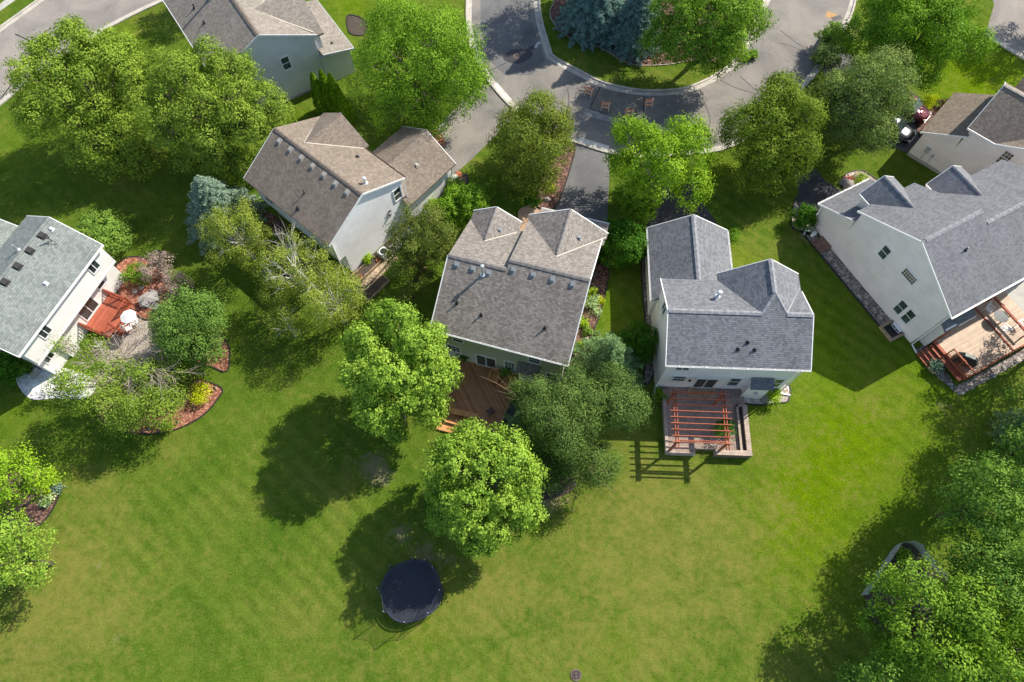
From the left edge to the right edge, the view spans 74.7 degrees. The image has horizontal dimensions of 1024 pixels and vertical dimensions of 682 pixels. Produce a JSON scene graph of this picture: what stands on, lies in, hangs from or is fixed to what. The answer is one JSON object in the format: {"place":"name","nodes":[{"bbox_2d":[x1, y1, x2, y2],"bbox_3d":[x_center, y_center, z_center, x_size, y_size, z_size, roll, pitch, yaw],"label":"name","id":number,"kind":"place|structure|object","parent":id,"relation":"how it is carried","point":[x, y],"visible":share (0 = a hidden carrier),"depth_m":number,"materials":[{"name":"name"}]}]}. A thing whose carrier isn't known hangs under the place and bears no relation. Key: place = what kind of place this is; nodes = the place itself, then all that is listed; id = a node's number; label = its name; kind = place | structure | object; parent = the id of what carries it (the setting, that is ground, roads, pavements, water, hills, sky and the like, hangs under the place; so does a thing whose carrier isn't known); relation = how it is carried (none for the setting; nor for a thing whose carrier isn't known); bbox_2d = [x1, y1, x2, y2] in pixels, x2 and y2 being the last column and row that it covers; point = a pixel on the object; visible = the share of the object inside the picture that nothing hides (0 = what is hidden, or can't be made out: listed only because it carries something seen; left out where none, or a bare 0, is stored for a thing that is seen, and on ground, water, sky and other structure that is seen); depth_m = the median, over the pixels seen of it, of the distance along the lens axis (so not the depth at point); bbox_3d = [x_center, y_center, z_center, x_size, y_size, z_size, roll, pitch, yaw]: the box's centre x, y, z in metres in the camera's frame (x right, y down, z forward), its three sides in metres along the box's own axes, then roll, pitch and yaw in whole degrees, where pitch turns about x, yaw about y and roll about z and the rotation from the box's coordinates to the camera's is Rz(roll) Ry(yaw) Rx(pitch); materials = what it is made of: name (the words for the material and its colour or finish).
{"place":"outdoors","nodes":[
{"label":"outdoors","id":0,"kind":"place"},
{"bbox_2d":[0,0,155,97],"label":"road","id":1,"kind":"structure","parent":0,"point":[43,15],"depth_m":68.23,"materials":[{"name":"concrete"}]},
{"bbox_2d":[91,304,172,381],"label":"patio","id":2,"kind":"structure","parent":0,"point":[126,336],"depth_m":53.64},
{"bbox_2d":[78,289,135,338],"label":"deck","id":3,"kind":"structure","parent":2,"relation":"on","point":[113,307],"depth_m":53.89,"materials":[{"name":"red wood"}]},
{"bbox_2d":[163,0,354,110],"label":"house","id":4,"kind":"structure","parent":0,"point":[292,44],"depth_m":59.45,"materials":[{"name":"grey"}]},
{"bbox_2d":[439,84,508,174],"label":"driveway","id":5,"kind":"structure","parent":0,"point":[463,146],"depth_m":62.49,"materials":[{"name":"concrete"}]},
{"bbox_2d":[0,0,1023,681],"bbox_3d":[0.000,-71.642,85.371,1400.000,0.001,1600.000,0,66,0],"label":"ground","id":6,"kind":"structure","parent":0,"point":[262,518],"depth_m":48.58,"materials":[{"name":"green plant"}]},
{"bbox_2d":[0,349,33,390],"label":"shrub","id":7,"kind":"object","parent":6,"relation":"on","point":[14,367],"visible":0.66,"depth_m":50.78,"materials":[{"name":"green plant"}]},
{"bbox_2d":[0,0,43,31],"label":"kerb","id":8,"kind":"structure","parent":6,"relation":"on","point":[19,14],"depth_m":68.38,"materials":[{"name":"concrete"}]},
{"bbox_2d":[0,509,58,597],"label":"tree","id":9,"kind":"object","parent":6,"relation":"on","point":[24,559],"visible":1,"depth_m":42.85,"materials":[{"name":"green plant"}]},
{"bbox_2d":[5,466,58,530],"bbox_3d":[-34.886,11.084,48.852,3.866,0.001,5.184,-24,68,-10],"label":"bed","id":10,"kind":"object","parent":6,"relation":"on","point":[37,512],"visible":0.42,"depth_m":48.41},
{"bbox_2d":[0,440,65,525],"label":"tree","id":11,"kind":"object","parent":10,"relation":"on","point":[24,486],"visible":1,"depth_m":45.20,"materials":[{"name":"green plant"}]},
{"bbox_2d":[16,368,95,399],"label":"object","id":12,"kind":"object","parent":6,"relation":"on","point":[30,387],"visible":0.44,"depth_m":52.21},
{"bbox_2d":[0,215,125,373],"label":"house","id":13,"kind":"structure","parent":6,"relation":"on","point":[56,277],"depth_m":49.55,"materials":[{"name":"white"}]},
{"bbox_2d":[77,297,99,321],"bbox_3d":[-33.619,-2.675,52.985,0.095,2.060,1.710,20,68,9],"label":"patio door","id":14,"kind":"structure","parent":13,"relation":"in","point":[91,305],"depth_m":53.34,"materials":[{"name":"white glass"}]},
{"bbox_2d":[0,13,160,184],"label":"tree","id":15,"kind":"object","parent":6,"relation":"on","point":[53,74],"visible":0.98,"depth_m":54.63,"materials":[{"name":"green plant"}]},
{"bbox_2d":[0,0,162,105],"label":"kerb","id":16,"kind":"structure","parent":6,"relation":"on","point":[4,99],"depth_m":68.12,"materials":[{"name":"concrete"}]},
{"bbox_2d":[73,208,135,257],"bbox_3d":[-34.250,-9.132,56.018,5.062,3.347,4.686,0,66,0],"label":"shrub","id":17,"kind":"object","parent":6,"relation":"on","point":[99,231],"visible":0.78,"depth_m":55.32,"materials":[{"name":"green plant"}]},
{"bbox_2d":[116,257,171,318],"bbox_3d":[-30.636,-4.634,55.784,3.904,0.001,6.704,-34,71,-14],"label":"bed","id":18,"kind":"object","parent":6,"relation":"on","point":[129,295],"visible":0.39,"depth_m":55.70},
{"bbox_2d":[118,261,152,286],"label":"shrub","id":19,"kind":"object","parent":18,"relation":"on","point":[131,268],"visible":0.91,"depth_m":55.02,"materials":[{"name":"green plant"}]},
{"bbox_2d":[136,246,176,283],"bbox_3d":[-29.403,-6.252,55.355,3.393,2.237,3.407,0,66,0],"label":"shrub","id":20,"kind":"object","parent":18,"relation":"on","point":[153,259],"visible":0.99,"depth_m":55.07,"materials":[{"name":"pink plant"}]},
{"bbox_2d":[98,371,221,432],"bbox_3d":[-27.308,4.661,51.684,9.724,0.001,5.145,0,66,0],"label":"bed","id":21,"kind":"object","parent":6,"relation":"on","point":[189,413],"visible":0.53,"depth_m":51.49,"materials":[{"name":"soil"}]},
{"bbox_2d":[39,328,197,440],"bbox_3d":[-28.643,3.320,48.956,10.310,6.248,8.236,0,66,0],"label":"tree","id":22,"kind":"object","parent":21,"relation":"on","point":[124,414],"visible":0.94,"depth_m":47.69,"materials":[{"name":"green plant"}]},
{"bbox_2d":[71,317,204,396],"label":"dead tree","id":23,"kind":"object","parent":21,"relation":"on","point":[116,356],"visible":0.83,"depth_m":48.91,"materials":[{"name":"grey plant"}]},
{"bbox_2d":[186,378,212,407],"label":"shrub","id":24,"kind":"object","parent":21,"relation":"on","point":[202,384],"visible":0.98,"depth_m":51.15,"materials":[{"name":"yellow plant"}]},
{"bbox_2d":[156,270,196,298],"bbox_3d":[-27.499,-4.601,54.834,2.859,1.856,2.660,17,67,7],"label":"shrub","id":25,"kind":"object","parent":6,"relation":"on","point":[167,286],"visible":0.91,"depth_m":54.61,"materials":[{"name":"pink plant"}]},
{"bbox_2d":[191,334,228,370],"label":"bed","id":26,"kind":"object","parent":6,"relation":"on","point":[224,365],"visible":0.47,"depth_m":53.09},
{"bbox_2d":[140,281,231,371],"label":"tree","id":27,"kind":"object","parent":26,"relation":"on","point":[187,308],"visible":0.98,"depth_m":48.92,"materials":[{"name":"green plant"}]},
{"bbox_2d":[130,33,298,185],"bbox_3d":[-24.772,-19.317,56.109,13.829,11.435,11.895,0,66,0],"label":"tree","id":28,"kind":"object","parent":6,"relation":"on","point":[207,135],"visible":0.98,"depth_m":53.64,"materials":[{"name":"green plant"}]},
{"bbox_2d":[184,174,269,258],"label":"spruce","id":29,"kind":"object","parent":6,"relation":"on","point":[206,192],"visible":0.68,"depth_m":55.19,"materials":[{"name":"green plant"}]},
{"bbox_2d":[193,194,277,273],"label":"birch","id":30,"kind":"object","parent":6,"relation":"on","point":[245,215],"visible":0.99,"depth_m":52.50,"materials":[{"name":"green plant"}]},
{"bbox_2d":[248,202,292,239],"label":"bed","id":31,"kind":"object","parent":6,"relation":"on","point":[273,219],"visible":0.42,"depth_m":58.20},
{"bbox_2d":[258,295,313,346],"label":"birch","id":32,"kind":"object","parent":6,"relation":"on","point":[284,318],"visible":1,"depth_m":50.99,"materials":[{"name":"green plant"}]},
{"bbox_2d":[246,224,340,310],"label":"birch","id":33,"kind":"object","parent":6,"relation":"on","point":[282,280],"visible":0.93,"depth_m":50.53,"materials":[{"name":"green plant"}]},
{"bbox_2d":[260,233,338,297],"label":"deck","id":34,"kind":"structure","parent":6,"relation":"on","point":[300,260],"depth_m":56.22,"materials":[{"name":"brown wood"}]},
{"bbox_2d":[309,72,329,113],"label":"arborvitae","id":35,"kind":"object","parent":6,"relation":"on","point":[316,94],"visible":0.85,"depth_m":60.99,"materials":[{"name":"green plant"}]},
{"bbox_2d":[318,69,336,112],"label":"arborvitae","id":36,"kind":"object","parent":6,"relation":"on","point":[323,82],"visible":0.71,"depth_m":60.24,"materials":[{"name":"green plant"}]},
{"bbox_2d":[292,257,370,335],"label":"birch","id":37,"kind":"object","parent":6,"relation":"on","point":[313,294],"visible":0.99,"depth_m":49.68,"materials":[{"name":"green plant"}]},
{"bbox_2d":[327,72,342,112],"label":"arborvitae","id":38,"kind":"object","parent":6,"relation":"on","point":[334,89],"visible":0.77,"depth_m":60.15,"materials":[{"name":"green plant"}]},
{"bbox_2d":[337,91,356,123],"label":"arborvitae","id":39,"kind":"object","parent":6,"relation":"on","point":[345,109],"visible":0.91,"depth_m":61.05,"materials":[{"name":"green plant"}]},
{"bbox_2d":[243,112,455,274],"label":"house","id":40,"kind":"structure","parent":6,"relation":"on","point":[332,180],"depth_m":52.91,"materials":[{"name":"white"}]},
{"bbox_2d":[347,15,366,34],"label":"bed","id":41,"kind":"object","parent":6,"relation":"on","point":[353,27],"visible":0.71,"depth_m":67.80,"materials":[{"name":"soil"}]},
{"bbox_2d":[360,274,389,302],"bbox_3d":[-11.328,-4.366,55.535,0.900,0.300,2.600,38,71,15],"label":"garden box","id":42,"kind":"object","parent":6,"relation":"on","point":[377,286],"visible":0.84,"depth_m":55.46,"materials":[{"name":"soil"}]},
{"bbox_2d":[334,296,463,445],"bbox_3d":[-7.689,2.364,46.858,8.917,10.862,9.922,0,66,0],"label":"tree","id":43,"kind":"object","parent":6,"relation":"on","point":[369,366],"visible":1,"depth_m":43.98,"materials":[{"name":"green plant"}]},
{"bbox_2d":[351,175,467,281],"bbox_3d":[-8.470,-9.740,58.036,2.030,0.001,14.450,38,72,15],"label":"bed","id":44,"kind":"object","parent":6,"relation":"on","point":[464,178],"visible":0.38,"depth_m":57.78,"materials":[{"name":"soil"}]},
{"bbox_2d":[351,255,379,285],"bbox_3d":[-12.324,-5.911,56.216,0.900,0.300,2.900,38,71,15],"label":"garden box","id":45,"kind":"object","parent":44,"relation":"on","point":[364,270],"visible":0.54,"depth_m":56.19,"materials":[{"name":"wood"}]},
{"bbox_2d":[375,555,444,624],"bbox_3d":[-6.793,16.706,44.997,4.198,2.545,3.968,-18,67,-8],"label":"trampoline","id":46,"kind":"object","parent":6,"relation":"on","point":[412,590],"visible":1,"depth_m":45.33,"materials":[{"name":"fabric"}]},
{"bbox_2d":[341,0,498,140],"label":"tree","id":47,"kind":"object","parent":6,"relation":"on","point":[420,91],"visible":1,"depth_m":56.02,"materials":[{"name":"green plant"}]},
{"bbox_2d":[379,196,460,316],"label":"pine","id":48,"kind":"object","parent":6,"relation":"on","point":[422,224],"visible":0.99,"depth_m":51.12,"materials":[{"name":"green plant"}]},
{"bbox_2d":[433,180,490,228],"bbox_3d":[-4.263,-11.731,57.149,5.149,3.378,4.690,0,66,0],"label":"shrub","id":49,"kind":"object","parent":6,"relation":"on","point":[466,206],"visible":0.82,"depth_m":56.48,"materials":[{"name":"green plant"}]},
{"bbox_2d":[441,356,517,433],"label":"deck","id":50,"kind":"structure","parent":6,"relation":"on","point":[476,393],"depth_m":51.48,"materials":[{"name":"brown wood"}]},
{"bbox_2d":[415,416,550,559],"bbox_3d":[-1.805,9.717,44.320,8.742,9.565,9.217,0,66,0],"label":"tree","id":51,"kind":"object","parent":6,"relation":"on","point":[458,453],"visible":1,"depth_m":41.85,"materials":[{"name":"green plant"}]},
{"bbox_2d":[502,409,534,447],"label":"spruce","id":52,"kind":"object","parent":6,"relation":"on","point":[515,418],"visible":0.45,"depth_m":49.38,"materials":[{"name":"green plant"}]},
{"bbox_2d":[431,206,609,385],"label":"house","id":53,"kind":"structure","parent":6,"relation":"on","point":[511,296],"depth_m":47.65,"materials":[{"name":"grey"}]},
{"bbox_2d":[482,84,577,199],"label":"tree","id":54,"kind":"object","parent":6,"relation":"on","point":[524,115],"visible":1,"depth_m":55.65,"materials":[{"name":"green plant"}]},
{"bbox_2d":[497,477,576,499],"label":"bed","id":55,"kind":"object","parent":6,"relation":"on","point":[554,495],"visible":0.32,"depth_m":48.90,"materials":[{"name":"soil"}]},
{"bbox_2d":[538,143,574,208],"bbox_3d":[4.017,-14.922,60.322,2.121,0.001,7.949,18,67,8],"label":"bed","id":56,"kind":"object","parent":6,"relation":"on","point":[554,198],"visible":0.41,"depth_m":60.03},
{"bbox_2d":[501,358,653,499],"bbox_3d":[4.706,6.004,46.486,10.926,8.607,9.376,0,66,0],"label":"tree","id":57,"kind":"object","parent":6,"relation":"on","point":[543,422],"visible":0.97,"depth_m":45.08,"materials":[{"name":"green plant"}]},
{"bbox_2d":[562,263,607,378],"bbox_3d":[6.114,-1.667,54.475,1.686,0.001,11.210,16,67,7],"label":"bed","id":58,"kind":"object","parent":6,"relation":"on","point":[599,278],"visible":0.39,"depth_m":55.42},
{"bbox_2d":[562,330,645,409],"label":"spruce","id":59,"kind":"object","parent":6,"relation":"on","point":[609,347],"visible":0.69,"depth_m":49.94,"materials":[{"name":"green plant"}]},
{"bbox_2d":[598,215,649,271],"bbox_3d":[9.295,-8.285,55.332,4.915,3.914,5.336,0,66,0],"label":"shrub","id":60,"kind":"object","parent":6,"relation":"on","point":[624,242],"visible":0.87,"depth_m":54.32,"materials":[{"name":"green plant"}]},
{"bbox_2d":[614,318,658,363],"bbox_3d":[9.818,-0.108,52.054,3.930,3.312,4.038,0,66,0],"label":"shrub","id":61,"kind":"object","parent":6,"relation":"on","point":[641,343],"visible":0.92,"depth_m":51.44,"materials":[{"name":"green plant"}]},
{"bbox_2d":[610,176,664,222],"bbox_3d":[10.789,-12.232,57.478,4.034,3.178,4.715,-42,72,-16],"label":"shrub","id":62,"kind":"object","parent":6,"relation":"on","point":[645,208],"visible":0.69,"depth_m":56.78,"materials":[{"name":"green plant"}]},
{"bbox_2d":[642,258,653,382],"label":"gravel bed","id":63,"kind":"object","parent":6,"relation":"on","point":[649,369],"visible":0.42,"depth_m":54.51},
{"bbox_2d":[534,0,769,95],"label":"kerb","id":64,"kind":"structure","parent":6,"relation":"on","point":[550,56],"depth_m":64.96,"materials":[{"name":"concrete"}]},
{"bbox_2d":[550,0,756,64],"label":"bed","id":65,"kind":"object","parent":6,"relation":"on","point":[556,6],"visible":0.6,"depth_m":66.91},
{"bbox_2d":[553,0,623,52],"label":"spruce","id":66,"kind":"object","parent":65,"relation":"on","point":[591,19],"visible":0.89,"depth_m":65.03,"materials":[{"name":"green plant"}]},
{"bbox_2d":[605,0,661,66],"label":"spruce","id":67,"kind":"object","parent":65,"relation":"on","point":[631,25],"visible":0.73,"depth_m":63.97,"materials":[{"name":"blue plant"}]},
{"bbox_2d":[635,0,778,82],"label":"tree","id":68,"kind":"object","parent":65,"relation":"on","point":[722,40],"visible":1,"depth_m":57.93,"materials":[{"name":"green plant"}]},
{"bbox_2d":[602,110,720,215],"bbox_3d":[12.262,-14.372,55.212,9.932,9.077,9.354,0,66,0],"label":"tree","id":69,"kind":"object","parent":6,"relation":"on","point":[680,145],"visible":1,"depth_m":53.30,"materials":[{"name":"green plant"}]},
{"bbox_2d":[662,387,752,458],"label":"paver patio","id":70,"kind":"structure","parent":6,"relation":"on","point":[741,447],"depth_m":50.51,"materials":[{"name":"stone"}]},
{"bbox_2d":[667,388,734,450],"bbox_3d":[13.591,6.007,49.288,4.400,2.460,4.500,2,66,1],"label":"pergola","id":71,"kind":"object","parent":70,"relation":"on","point":[725,442],"visible":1,"depth_m":48.28,"materials":[{"name":"brown wood"}]},
{"bbox_2d":[645,214,813,398],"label":"house","id":72,"kind":"structure","parent":6,"relation":"on","point":[718,320],"depth_m":47.87,"materials":[{"name":"grey"}]},
{"bbox_2d":[712,66,829,196],"bbox_3d":[21.897,-17.038,56.311,9.489,9.222,9.367,-25,69,-11],"label":"tree","id":73,"kind":"object","parent":6,"relation":"on","point":[795,107],"visible":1,"depth_m":54.49,"materials":[{"name":"green plant"}]},
{"bbox_2d":[788,202,818,233],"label":"shrub","id":74,"kind":"object","parent":6,"relation":"on","point":[807,216],"visible":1,"depth_m":56.87,"materials":[{"name":"green plant"}]},
{"bbox_2d":[813,20,855,53],"bbox_3d":[31.068,-29.285,64.949,3.733,3.263,3.740,0,66,0],"label":"shrub","id":75,"kind":"object","parent":6,"relation":"on","point":[830,31],"visible":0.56,"depth_m":64.34,"materials":[{"name":"green plant"}]},
{"bbox_2d":[801,228,889,325],"bbox_3d":[27.837,-5.591,56.206,1.213,0.001,10.307,-26,69,-11],"label":"gravel bed","id":76,"kind":"object","parent":6,"relation":"on","point":[860,289],"visible":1,"depth_m":55.81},
{"bbox_2d":[803,38,926,158],"bbox_3d":[29.573,-21.151,57.660,10.280,10.069,10.548,26,69,11],"label":"tree","id":77,"kind":"object","parent":6,"relation":"on","point":[875,74],"visible":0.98,"depth_m":55.51,"materials":[{"name":"green plant"}]},
{"bbox_2d":[833,650,909,681],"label":"tree","id":78,"kind":"object","parent":6,"relation":"on","point":[870,671],"visible":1,"depth_m":40.12,"materials":[{"name":"green plant"}]},
{"bbox_2d":[878,319,903,341],"bbox_3d":[30.548,-0.853,53.963,1.340,0.340,1.500,-26,69,-11],"label":"window well","id":79,"kind":"object","parent":6,"relation":"on","point":[891,330],"depth_m":53.99,"materials":[{"name":"beige stone"}]},
{"bbox_2d":[864,543,947,645],"bbox_3d":[27.633,18.010,45.797,6.367,0.001,6.413,-39,72,-15],"label":"bed","id":80,"kind":"object","parent":6,"relation":"on","point":[914,550],"visible":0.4,"depth_m":46.43,"materials":[{"name":"soil"}]},
{"bbox_2d":[861,541,975,597],"bbox_3d":[27.675,15.787,46.209,7.452,1.100,3.807,0,66,0],"label":"edging","id":81,"kind":"object","parent":80,"relation":"on","point":[916,545],"visible":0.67,"depth_m":46.57,"materials":[{"name":"grey"}]},
{"bbox_2d":[853,551,1008,681],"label":"tree","id":82,"kind":"object","parent":80,"relation":"on","point":[955,607],"visible":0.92,"depth_m":38.93,"materials":[{"name":"green plant"}]},
{"bbox_2d":[931,526,1023,639],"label":"tree","id":83,"kind":"object","parent":80,"relation":"on","point":[992,560],"visible":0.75,"depth_m":39.99,"materials":[{"name":"green plant"}]},
{"bbox_2d":[803,159,1023,352],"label":"house","id":84,"kind":"structure","parent":6,"relation":"on","point":[940,254],"depth_m":50.84,"materials":[{"name":"beige"}]},
{"bbox_2d":[832,0,1002,95],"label":"tree","id":85,"kind":"object","parent":6,"relation":"on","point":[942,22],"visible":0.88,"depth_m":57.89,"materials":[{"name":"green plant"}]},
{"bbox_2d":[916,345,1023,395],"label":"gravel bed","id":86,"kind":"object","parent":6,"relation":"on","point":[995,369],"visible":0.57,"depth_m":52.62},
{"bbox_2d":[916,291,1023,380],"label":"deck","id":87,"kind":"structure","parent":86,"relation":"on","point":[984,339],"depth_m":52.73,"materials":[{"name":"beige wood"}]},
{"bbox_2d":[930,598,1023,681],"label":"tree","id":88,"kind":"object","parent":6,"relation":"on","point":[1009,637],"visible":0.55,"depth_m":37.77,"materials":[{"name":"green plant"}]},
{"bbox_2d":[932,448,1023,552],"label":"tree","id":89,"kind":"object","parent":6,"relation":"on","point":[1009,518],"visible":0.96,"depth_m":41.75,"materials":[{"name":"green plant"}]},
{"bbox_2d":[976,419,1023,477],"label":"tree","id":90,"kind":"object","parent":6,"relation":"on","point":[1018,442],"visible":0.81,"depth_m":44.35,"materials":[{"name":"green plant"}]},
{"bbox_2d":[987,407,1023,451],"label":"spruce","id":91,"kind":"object","parent":6,"relation":"on","point":[1019,415],"visible":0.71,"depth_m":49.54,"materials":[{"name":"green plant"}]},
{"bbox_2d":[518,204,553,230],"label":"path","id":92,"kind":"structure","parent":0,"point":[523,214],"depth_m":58.68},
{"bbox_2d":[556,144,609,221],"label":"driveway","id":93,"kind":"structure","parent":0,"point":[585,192],"depth_m":59.84,"materials":[{"name":"concrete"}]},
{"bbox_2d":[472,0,849,151],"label":"road","id":94,"kind":"structure","parent":0,"point":[800,22],"depth_m":64.93,"materials":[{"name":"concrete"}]},
{"bbox_2d":[480,0,544,74],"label":"road patch","id":95,"kind":"object","parent":94,"relation":"on","point":[508,23],"visible":0.88,"depth_m":67.38,"materials":[{"name":"asphalt"}]},
{"bbox_2d":[489,44,539,70],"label":"road patch","id":96,"kind":"object","parent":94,"relation":"on","point":[526,54],"visible":0.96,"depth_m":66.17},
{"bbox_2d":[493,83,608,150],"bbox_3d":[3.269,-20.893,62.971,13.350,0.030,1.512,34,70,14],"label":"driveway apron","id":97,"kind":"object","parent":94,"relation":"on","point":[503,93],"visible":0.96,"depth_m":61.90,"materials":[{"name":"concrete"}]},
{"bbox_2d":[590,88,642,120],"bbox_3d":[10.100,-22.483,63.674,4.895,0.001,3.236,17,67,8],"label":"road patch","id":98,"kind":"object","parent":94,"relation":"on","point":[620,102],"visible":0.71,"depth_m":63.70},
{"bbox_2d":[466,0,856,157],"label":"kerb","id":99,"kind":"structure","parent":94,"relation":"on","point":[811,75],"depth_m":64.96,"materials":[{"name":"concrete"}]},
{"bbox_2d":[646,155,718,226],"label":"driveway","id":100,"kind":"structure","parent":0,"point":[666,211],"depth_m":58.81,"materials":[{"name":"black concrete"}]},
{"bbox_2d":[784,120,840,210],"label":"driveway","id":101,"kind":"structure","parent":0,"point":[816,190],"depth_m":59.71,"materials":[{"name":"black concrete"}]},
{"bbox_2d":[818,53,919,151],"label":"driveway","id":102,"kind":"structure","parent":0,"point":[906,147],"depth_m":62.68,"materials":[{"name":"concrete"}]},
{"bbox_2d":[873,112,915,143],"bbox_3d":[34.907,-19.988,61.714,4.640,1.600,2.120,40,72,16],"label":"car","id":103,"kind":"object","parent":102,"relation":"on","point":[907,133],"visible":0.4,"depth_m":61.14,"materials":[{"name":"black metal"}]},
{"bbox_2d":[883,88,930,123],"bbox_3d":[36.907,-22.184,62.683,4.640,1.600,2.120,40,72,16],"label":"car","id":104,"kind":"object","parent":102,"relation":"on","point":[922,114],"visible":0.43,"depth_m":62.16,"materials":[{"name":"red metal"}]},
{"bbox_2d":[907,77,1023,174],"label":"house","id":105,"kind":"structure","parent":0,"point":[971,133],"depth_m":56.98,"materials":[{"name":"beige"}]},
{"bbox_2d":[987,0,1023,54],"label":"road","id":106,"kind":"structure","parent":0,"point":[1007,17],"depth_m":68.00,"materials":[{"name":"asphalt"}]},
{"bbox_2d":[1005,280,1023,311],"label":"patio","id":107,"kind":"structure","parent":0,"point":[1015,293],"depth_m":55.49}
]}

